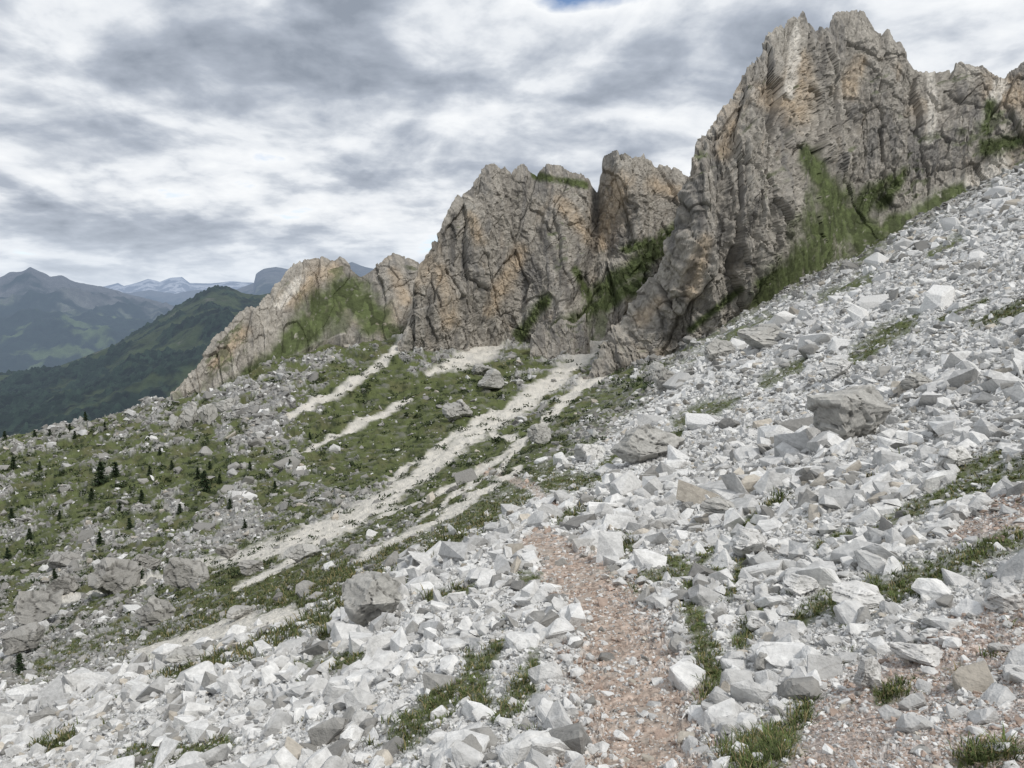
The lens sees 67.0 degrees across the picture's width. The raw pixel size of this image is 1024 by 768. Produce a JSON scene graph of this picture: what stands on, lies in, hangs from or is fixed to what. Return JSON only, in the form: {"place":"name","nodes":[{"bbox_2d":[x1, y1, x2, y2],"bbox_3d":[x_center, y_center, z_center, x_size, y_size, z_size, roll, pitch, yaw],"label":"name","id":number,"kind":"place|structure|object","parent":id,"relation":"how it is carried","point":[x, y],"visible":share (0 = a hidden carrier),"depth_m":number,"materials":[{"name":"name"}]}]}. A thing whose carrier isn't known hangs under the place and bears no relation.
{"place":"outdoors","nodes":[
{"label":"outdoors","id":0,"kind":"place"},
{"bbox_2d":[0,267,173,372],"bbox_3d":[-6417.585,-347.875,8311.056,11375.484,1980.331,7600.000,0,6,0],"label":"mountain range","id":1,"kind":"structure","parent":0,"point":[46,320],"depth_m":6903.82,"materials":[{"name":"green plant"}]},
{"bbox_2d":[0,285,269,437],"bbox_3d":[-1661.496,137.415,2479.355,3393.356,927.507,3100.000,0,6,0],"label":"forested hill","id":2,"kind":"structure","parent":0,"point":[160,356],"depth_m":2150.50,"materials":[{"name":"green plant"}]},
{"bbox_2d":[122,289,202,305],"bbox_3d":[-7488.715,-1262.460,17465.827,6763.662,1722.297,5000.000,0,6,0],"label":"mountain range","id":3,"kind":"structure","parent":0,"point":[173,299],"depth_m":16620.09,"materials":[{"name":"blue stone"}]},
{"bbox_2d":[103,277,251,293],"bbox_3d":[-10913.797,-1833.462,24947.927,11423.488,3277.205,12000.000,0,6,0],"label":"mountain range","id":4,"kind":"structure","parent":0,"point":[174,285],"depth_m":24897.50,"materials":[{"name":"stone"}]},
{"bbox_2d":[170,253,419,400],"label":"rock ridge","id":5,"kind":"object","parent":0,"point":[308,305],"visible":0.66,"depth_m":514.90,"materials":[{"name":"grey stone"}]},
{"bbox_2d":[236,262,372,294],"bbox_3d":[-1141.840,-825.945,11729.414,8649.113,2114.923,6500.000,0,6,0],"label":"mountain range","id":6,"kind":"structure","parent":0,"point":[266,280],"depth_m":11336.73,"materials":[{"name":"stone"}]},
{"bbox_2d":[0,159,1023,767],"bbox_3d":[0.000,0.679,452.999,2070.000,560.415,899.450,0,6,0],"label":"rocky hillside","id":7,"kind":"structure","parent":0,"point":[454,439],"depth_m":86.61,"materials":[{"name":"grey stone"}]},
{"bbox_2d":[2,431,7,439],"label":"spruce tree","id":8,"kind":"object","parent":7,"relation":"on","point":[4,436],"visible":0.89,"depth_m":448.04,"materials":[{"name":"green plant"}]},
{"bbox_2d":[2,547,11,559],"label":"spruce tree","id":9,"kind":"object","parent":7,"relation":"on","point":[7,554],"visible":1,"depth_m":149.11,"materials":[{"name":"green plant"}]},
{"bbox_2d":[7,508,15,519],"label":"spruce tree","id":10,"kind":"object","parent":7,"relation":"on","point":[11,515],"visible":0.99,"depth_m":208.69,"materials":[{"name":"green plant"}]},
{"bbox_2d":[9,457,18,470],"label":"spruce tree","id":11,"kind":"object","parent":7,"relation":"on","point":[13,464],"visible":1,"depth_m":299.39,"materials":[{"name":"green plant"}]},
{"bbox_2d":[12,653,26,673],"bbox_3d":[-25.694,14.542,40.356,0.837,1.174,0.826,-4,8,-36],"label":"spruce tree","id":12,"kind":"object","parent":7,"relation":"on","point":[19,665],"visible":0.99,"depth_m":40.28,"materials":[{"name":"green plant"}]},
{"bbox_2d":[1,622,44,654],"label":"limestone boulder","id":13,"kind":"object","parent":7,"relation":"on","point":[27,637],"visible":1,"depth_m":52.80,"materials":[{"name":"grey stone"}]},
{"bbox_2d":[26,528,34,539],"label":"spruce tree","id":14,"kind":"object","parent":7,"relation":"on","point":[29,534],"visible":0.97,"depth_m":171.37,"materials":[{"name":"green plant"}]},
{"bbox_2d":[14,589,63,623],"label":"limestone boulder","id":15,"kind":"object","parent":7,"relation":"on","point":[36,606],"visible":0.87,"depth_m":68.30,"materials":[{"name":"grey stone"}]},
{"bbox_2d":[37,461,43,470],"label":"spruce tree","id":16,"kind":"object","parent":7,"relation":"on","point":[39,467],"visible":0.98,"depth_m":293.81,"materials":[{"name":"green plant"}]},
{"bbox_2d":[50,568,60,580],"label":"spruce tree","id":17,"kind":"object","parent":7,"relation":"on","point":[54,574],"visible":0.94,"depth_m":112.53,"materials":[{"name":"green plant"}]},
{"bbox_2d":[56,510,63,520],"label":"spruce tree","id":18,"kind":"object","parent":7,"relation":"on","point":[58,516],"visible":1,"depth_m":194.45,"materials":[{"name":"green plant"}]},
{"bbox_2d":[46,573,79,594],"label":"limestone boulder","id":19,"kind":"object","parent":7,"relation":"on","point":[67,582],"visible":0.78,"depth_m":90.80,"materials":[{"name":"grey stone"}]},
{"bbox_2d":[47,552,82,568],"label":"limestone boulder","id":20,"kind":"object","parent":7,"relation":"on","point":[63,559],"visible":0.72,"depth_m":124.55,"materials":[{"name":"grey stone"}]},
{"bbox_2d":[82,412,87,420],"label":"spruce tree","id":21,"kind":"object","parent":7,"relation":"on","point":[85,417],"visible":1,"depth_m":416.19,"materials":[{"name":"green plant"}]},
{"bbox_2d":[87,488,94,499],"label":"spruce tree","id":22,"kind":"object","parent":7,"relation":"on","point":[91,495],"visible":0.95,"depth_m":213.58,"materials":[{"name":"green plant"}]},
{"bbox_2d":[89,459,109,486],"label":"spruce tree","id":23,"kind":"object","parent":7,"relation":"on","point":[100,470],"visible":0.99,"depth_m":238.94,"materials":[{"name":"green plant"}]},
{"bbox_2d":[95,532,103,544],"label":"spruce tree","id":24,"kind":"object","parent":7,"relation":"on","point":[99,540],"visible":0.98,"depth_m":145.86,"materials":[{"name":"green plant"}]},
{"bbox_2d":[87,557,142,594],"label":"limestone boulder","id":25,"kind":"object","parent":7,"relation":"on","point":[109,575],"visible":0.79,"depth_m":78.82,"materials":[{"name":"grey stone"}]},
{"bbox_2d":[110,462,120,477],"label":"spruce tree","id":26,"kind":"object","parent":7,"relation":"on","point":[115,472],"visible":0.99,"depth_m":246.83,"materials":[{"name":"green plant"}]},
{"bbox_2d":[125,518,133,529],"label":"spruce tree","id":27,"kind":"object","parent":7,"relation":"on","point":[129,523],"visible":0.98,"depth_m":157.29,"materials":[{"name":"green plant"}]},
{"bbox_2d":[136,490,146,502],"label":"spruce tree","id":28,"kind":"object","parent":7,"relation":"on","point":[141,497],"visible":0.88,"depth_m":191.42,"materials":[{"name":"green plant"}]},
{"bbox_2d":[138,563,144,578],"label":"spruce tree","id":29,"kind":"object","parent":7,"relation":"on","point":[141,571],"visible":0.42,"depth_m":85.78,"materials":[{"name":"green plant"}]},
{"bbox_2d":[132,554,161,571],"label":"limestone boulder","id":30,"kind":"object","parent":7,"relation":"on","point":[148,562],"visible":0.68,"depth_m":88.68,"materials":[{"name":"grey stone"}]},
{"bbox_2d":[146,465,151,475],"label":"spruce tree","id":31,"kind":"object","parent":7,"relation":"on","point":[149,471],"visible":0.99,"depth_m":233.06,"materials":[{"name":"green plant"}]},
{"bbox_2d":[135,595,175,626],"bbox_3d":[-19.748,12.604,42.698,1.715,1.551,2.023,-6,9,-44],"label":"limestone boulder","id":32,"kind":"object","parent":7,"relation":"on","point":[153,610],"visible":0.81,"depth_m":42.32,"materials":[{"name":"grey stone"}]},
{"bbox_2d":[168,459,174,469],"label":"spruce tree","id":33,"kind":"object","parent":7,"relation":"on","point":[172,466],"visible":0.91,"depth_m":237.34,"materials":[{"name":"green plant"}]},
{"bbox_2d":[169,414,181,429],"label":"limestone boulder","id":34,"kind":"object","parent":7,"relation":"on","point":[175,422],"visible":0.94,"depth_m":318.24,"materials":[{"name":"grey stone"}]},
{"bbox_2d":[175,503,183,515],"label":"spruce tree","id":35,"kind":"object","parent":7,"relation":"on","point":[180,510],"visible":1,"depth_m":160.11,"materials":[{"name":"green plant"}]},
{"bbox_2d":[164,645,201,662],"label":"limestone boulder","id":36,"kind":"object","parent":7,"relation":"on","point":[178,654],"visible":0.78,"depth_m":18.17,"materials":[{"name":"white stone"}]},
{"bbox_2d":[163,557,209,588],"bbox_3d":[-26.552,15.401,63.689,3.889,2.747,2.938,0,6,0],"label":"limestone boulder","id":37,"kind":"object","parent":7,"relation":"on","point":[180,572],"visible":0.81,"depth_m":62.59,"materials":[{"name":"grey stone"}]},
{"bbox_2d":[179,401,198,427],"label":"limestone boulder","id":38,"kind":"object","parent":7,"relation":"on","point":[188,416],"visible":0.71,"depth_m":324.17,"materials":[{"name":"grey stone"}]},
{"bbox_2d":[193,467,200,479],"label":"spruce tree","id":39,"kind":"object","parent":7,"relation":"on","point":[198,474],"visible":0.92,"depth_m":203.69,"materials":[{"name":"green plant"}]},
{"bbox_2d":[196,470,212,493],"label":"spruce tree","id":40,"kind":"object","parent":7,"relation":"on","point":[204,486],"visible":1,"depth_m":184.79,"materials":[{"name":"green plant"}]},
{"bbox_2d":[197,403,217,424],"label":"limestone boulder","id":41,"kind":"object","parent":7,"relation":"on","point":[207,413],"visible":0.89,"depth_m":312.11,"materials":[{"name":"grey stone"}]},
{"bbox_2d":[207,461,212,469],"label":"spruce tree","id":42,"kind":"object","parent":7,"relation":"on","point":[209,467],"visible":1,"depth_m":221.19,"materials":[{"name":"green plant"}]},
{"bbox_2d":[217,473,223,483],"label":"spruce tree","id":43,"kind":"object","parent":7,"relation":"on","point":[219,479],"visible":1,"depth_m":198.51,"materials":[{"name":"green plant"}]},
{"bbox_2d":[216,398,235,412],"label":"limestone boulder","id":44,"kind":"object","parent":7,"relation":"on","point":[223,405],"visible":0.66,"depth_m":356.40,"materials":[{"name":"grey stone"}]},
{"bbox_2d":[215,544,237,558],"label":"limestone boulder","id":45,"kind":"object","parent":7,"relation":"on","point":[226,551],"visible":0.98,"depth_m":83.57,"materials":[{"name":"grey stone"}]},
{"bbox_2d":[226,498,233,509],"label":"spruce tree","id":46,"kind":"object","parent":7,"relation":"on","point":[229,505],"visible":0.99,"depth_m":148.03,"materials":[{"name":"green plant"}]},
{"bbox_2d":[226,605,253,618],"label":"limestone boulder","id":47,"kind":"object","parent":7,"relation":"on","point":[237,611],"visible":0.94,"depth_m":25.03,"materials":[{"name":"white stone"}]},
{"bbox_2d":[241,519,247,529],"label":"spruce tree","id":48,"kind":"object","parent":7,"relation":"on","point":[244,525],"visible":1,"depth_m":108.19,"materials":[{"name":"green plant"}]},
{"bbox_2d":[237,560,263,575],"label":"limestone boulder","id":49,"kind":"object","parent":7,"relation":"on","point":[248,567],"visible":0.93,"depth_m":53.76,"materials":[{"name":"grey stone"}]},
{"bbox_2d":[283,543,321,561],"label":"limestone boulder","id":50,"kind":"object","parent":7,"relation":"on","point":[298,552],"visible":0.89,"depth_m":46.42,"materials":[{"name":"grey stone"}]},
{"bbox_2d":[0,345,666,650],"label":"dwarf pine shrubs","id":51,"kind":"object","parent":7,"relation":"on","point":[495,439],"visible":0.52,"depth_m":187.53,"materials":[{"name":"green plant"}]},
{"bbox_2d":[342,571,401,626],"bbox_3d":[-2.255,3.507,12.384,0.908,0.967,0.792,-3,7,-26],"label":"limestone boulder","id":52,"kind":"object","parent":7,"relation":"on","point":[368,597],"visible":0.89,"depth_m":12.22,"materials":[{"name":"grey stone"}]},
{"bbox_2d":[442,399,472,421],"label":"limestone boulder","id":53,"kind":"object","parent":7,"relation":"on","point":[457,409],"visible":0.91,"depth_m":242.00,"materials":[{"name":"grey stone"}]},
{"bbox_2d":[471,363,490,375],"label":"limestone boulder","id":54,"kind":"object","parent":7,"relation":"on","point":[479,369],"visible":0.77,"depth_m":377.80,"materials":[{"name":"grey stone"}]},
{"bbox_2d":[477,368,503,389],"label":"limestone boulder","id":55,"kind":"object","parent":7,"relation":"on","point":[492,378],"visible":0.99,"depth_m":325.56,"materials":[{"name":"grey stone"}]},
{"bbox_2d":[0,177,1001,627],"bbox_3d":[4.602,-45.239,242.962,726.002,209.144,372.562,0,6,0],"label":"meadow boulders","id":56,"kind":"object","parent":7,"relation":"on","point":[234,467],"visible":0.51,"depth_m":191.66,"materials":[{"name":"stone"}]},
{"bbox_2d":[0,324,1023,767],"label":"scree rocks","id":57,"kind":"object","parent":7,"relation":"on","point":[888,486],"visible":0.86,"depth_m":12.54,"materials":[{"name":"stone"}]},
{"bbox_2d":[900,371,931,390],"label":"limestone boulder","id":58,"kind":"object","parent":57,"relation":"on","point":[914,379],"visible":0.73,"depth_m":24.17,"materials":[{"name":"grey stone"}]},
{"bbox_2d":[0,164,1023,711],"bbox_3d":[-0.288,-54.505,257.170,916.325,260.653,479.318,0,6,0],"label":"scree stones","id":59,"kind":"object","parent":7,"relation":"on","point":[912,292],"visible":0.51,"depth_m":92.04,"materials":[{"name":"stone"}]},
{"bbox_2d":[0,186,1023,759],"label":"slope boulders","id":60,"kind":"object","parent":7,"relation":"on","point":[940,296],"visible":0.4,"depth_m":51.41,"materials":[{"name":"stone"}]},
{"bbox_2d":[1,267,1023,751],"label":"grass tufts","id":61,"kind":"object","parent":7,"relation":"on","point":[281,629],"visible":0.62,"depth_m":29.23,"materials":[{"name":"green plant"}]},
{"bbox_2d":[26,448,1023,767],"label":"grass tufts","id":62,"kind":"object","parent":7,"relation":"on","point":[762,742],"visible":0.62,"depth_m":5.43,"materials":[{"name":"green plant"}]},
{"bbox_2d":[527,423,550,443],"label":"limestone boulder","id":63,"kind":"object","parent":7,"relation":"on","point":[539,433],"visible":0.87,"depth_m":116.09,"materials":[{"name":"grey stone"}]},
{"bbox_2d":[530,314,589,358],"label":"rock outcrop","id":64,"kind":"object","parent":7,"relation":"on","point":[560,336],"visible":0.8,"depth_m":434.43,"materials":[{"name":"grey stone"}]},
{"bbox_2d":[101,484,1023,767],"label":"gravel stones","id":65,"kind":"object","parent":7,"relation":"on","point":[729,628],"visible":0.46,"depth_m":5.09,"materials":[{"name":"stone"}]},
{"bbox_2d":[105,482,1023,767],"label":"scree rocks","id":66,"kind":"object","parent":7,"relation":"on","point":[781,644],"visible":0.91,"depth_m":4.94,"materials":[{"name":"stone"}]},
{"bbox_2d":[574,444,605,461],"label":"limestone boulder","id":67,"kind":"object","parent":7,"relation":"on","point":[583,452],"visible":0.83,"depth_m":47.28,"materials":[{"name":"grey stone"}]},
{"bbox_2d":[610,424,684,463],"bbox_3d":[6.332,2.822,35.982,3.408,2.092,2.361,-2,7,-20],"label":"limestone boulder","id":68,"kind":"object","parent":7,"relation":"on","point":[641,444],"visible":0.81,"depth_m":35.17,"materials":[{"name":"grey stone"}]},
{"bbox_2d":[649,361,673,393],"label":"limestone boulder","id":69,"kind":"object","parent":7,"relation":"on","point":[661,374],"visible":0.73,"depth_m":136.22,"materials":[{"name":"grey stone"}]},
{"bbox_2d":[700,496,734,513],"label":"limestone boulder","id":70,"kind":"object","parent":7,"relation":"on","point":[716,504],"visible":0.67,"depth_m":12.79,"materials":[{"name":"grey stone"}]},
{"bbox_2d":[704,338,734,360],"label":"limestone boulder","id":71,"kind":"object","parent":7,"relation":"on","point":[715,348],"visible":0.81,"depth_m":143.35,"materials":[{"name":"grey stone"}]},
{"bbox_2d":[730,527,767,557],"bbox_3d":[2.782,1.875,9.013,0.455,0.380,0.464,0,6,0],"label":"limestone boulder","id":72,"kind":"object","parent":7,"relation":"on","point":[744,541],"visible":0.95,"depth_m":8.90,"materials":[{"name":"grey stone"}]},
{"bbox_2d":[746,615,765,631],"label":"limestone boulder","id":73,"kind":"object","parent":7,"relation":"on","point":[754,623],"visible":0.8,"depth_m":5.83,"materials":[{"name":"white stone"}]},
{"bbox_2d":[737,323,785,349],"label":"limestone boulder","id":74,"kind":"object","parent":7,"relation":"on","point":[760,336],"visible":0.76,"depth_m":109.27,"materials":[{"name":"grey stone"}]},
{"bbox_2d":[782,574,819,594],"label":"limestone boulder","id":75,"kind":"object","parent":7,"relation":"on","point":[797,584],"visible":0.98,"depth_m":6.59,"materials":[{"name":"white stone"}]},
{"bbox_2d":[824,357,851,380],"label":"limestone boulder","id":76,"kind":"object","parent":7,"relation":"on","point":[835,367],"visible":1,"depth_m":40.07,"materials":[{"name":"grey stone"}]},
{"bbox_2d":[806,384,891,439],"bbox_3d":[8.247,0.870,19.076,2.045,1.651,1.383,0,6,0],"label":"limestone boulder","id":77,"kind":"object","parent":7,"relation":"on","point":[852,412],"visible":0.87,"depth_m":18.66,"materials":[{"name":"grey stone"}]},
{"bbox_2d":[832,580,884,607],"bbox_3d":[2.529,1.555,5.649,0.425,0.164,0.345,0,6,0],"label":"limestone boulder","id":78,"kind":"object","parent":7,"relation":"on","point":[868,595],"visible":0.77,"depth_m":5.60,"materials":[{"name":"white stone"}]},
{"bbox_2d":[853,657,881,687],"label":"limestone boulder","id":79,"kind":"object","parent":7,"relation":"on","point":[868,674],"visible":0.99,"depth_m":3.92,"materials":[{"name":"grey stone"}]},
{"bbox_2d":[890,642,943,666],"bbox_3d":[2.227,1.478,4.261,0.168,0.108,0.261,-6,8,-42],"label":"limestone boulder","id":80,"kind":"object","parent":7,"relation":"on","point":[928,654],"visible":1,"depth_m":4.22,"materials":[{"name":"grey stone"}]},
{"bbox_2d":[935,445,972,469],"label":"limestone boulder","id":81,"kind":"object","parent":7,"relation":"on","point":[957,455],"visible":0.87,"depth_m":11.15,"materials":[{"name":"grey stone"}]},
{"bbox_2d":[982,581,1023,612],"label":"limestone boulder","id":82,"kind":"object","parent":7,"relation":"on","point":[1001,597],"visible":0.99,"depth_m":4.70,"materials":[{"name":"white stone"}]},
{"bbox_2d":[0,0,1023,286],"label":"sky","id":83,"kind":"structure","parent":0,"point":[196,141],"materials":[{"name":"grey"}]},
{"bbox_2d":[397,150,689,351],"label":"rock massif","id":84,"kind":"structure","parent":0,"point":[520,252],"depth_m":499.22,"materials":[{"name":"grey stone"}]},
{"bbox_2d":[583,10,1023,378],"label":"rocky peak","id":85,"kind":"structure","parent":0,"point":[844,135],"depth_m":403.42,"materials":[{"name":"grey stone"}]}
]}

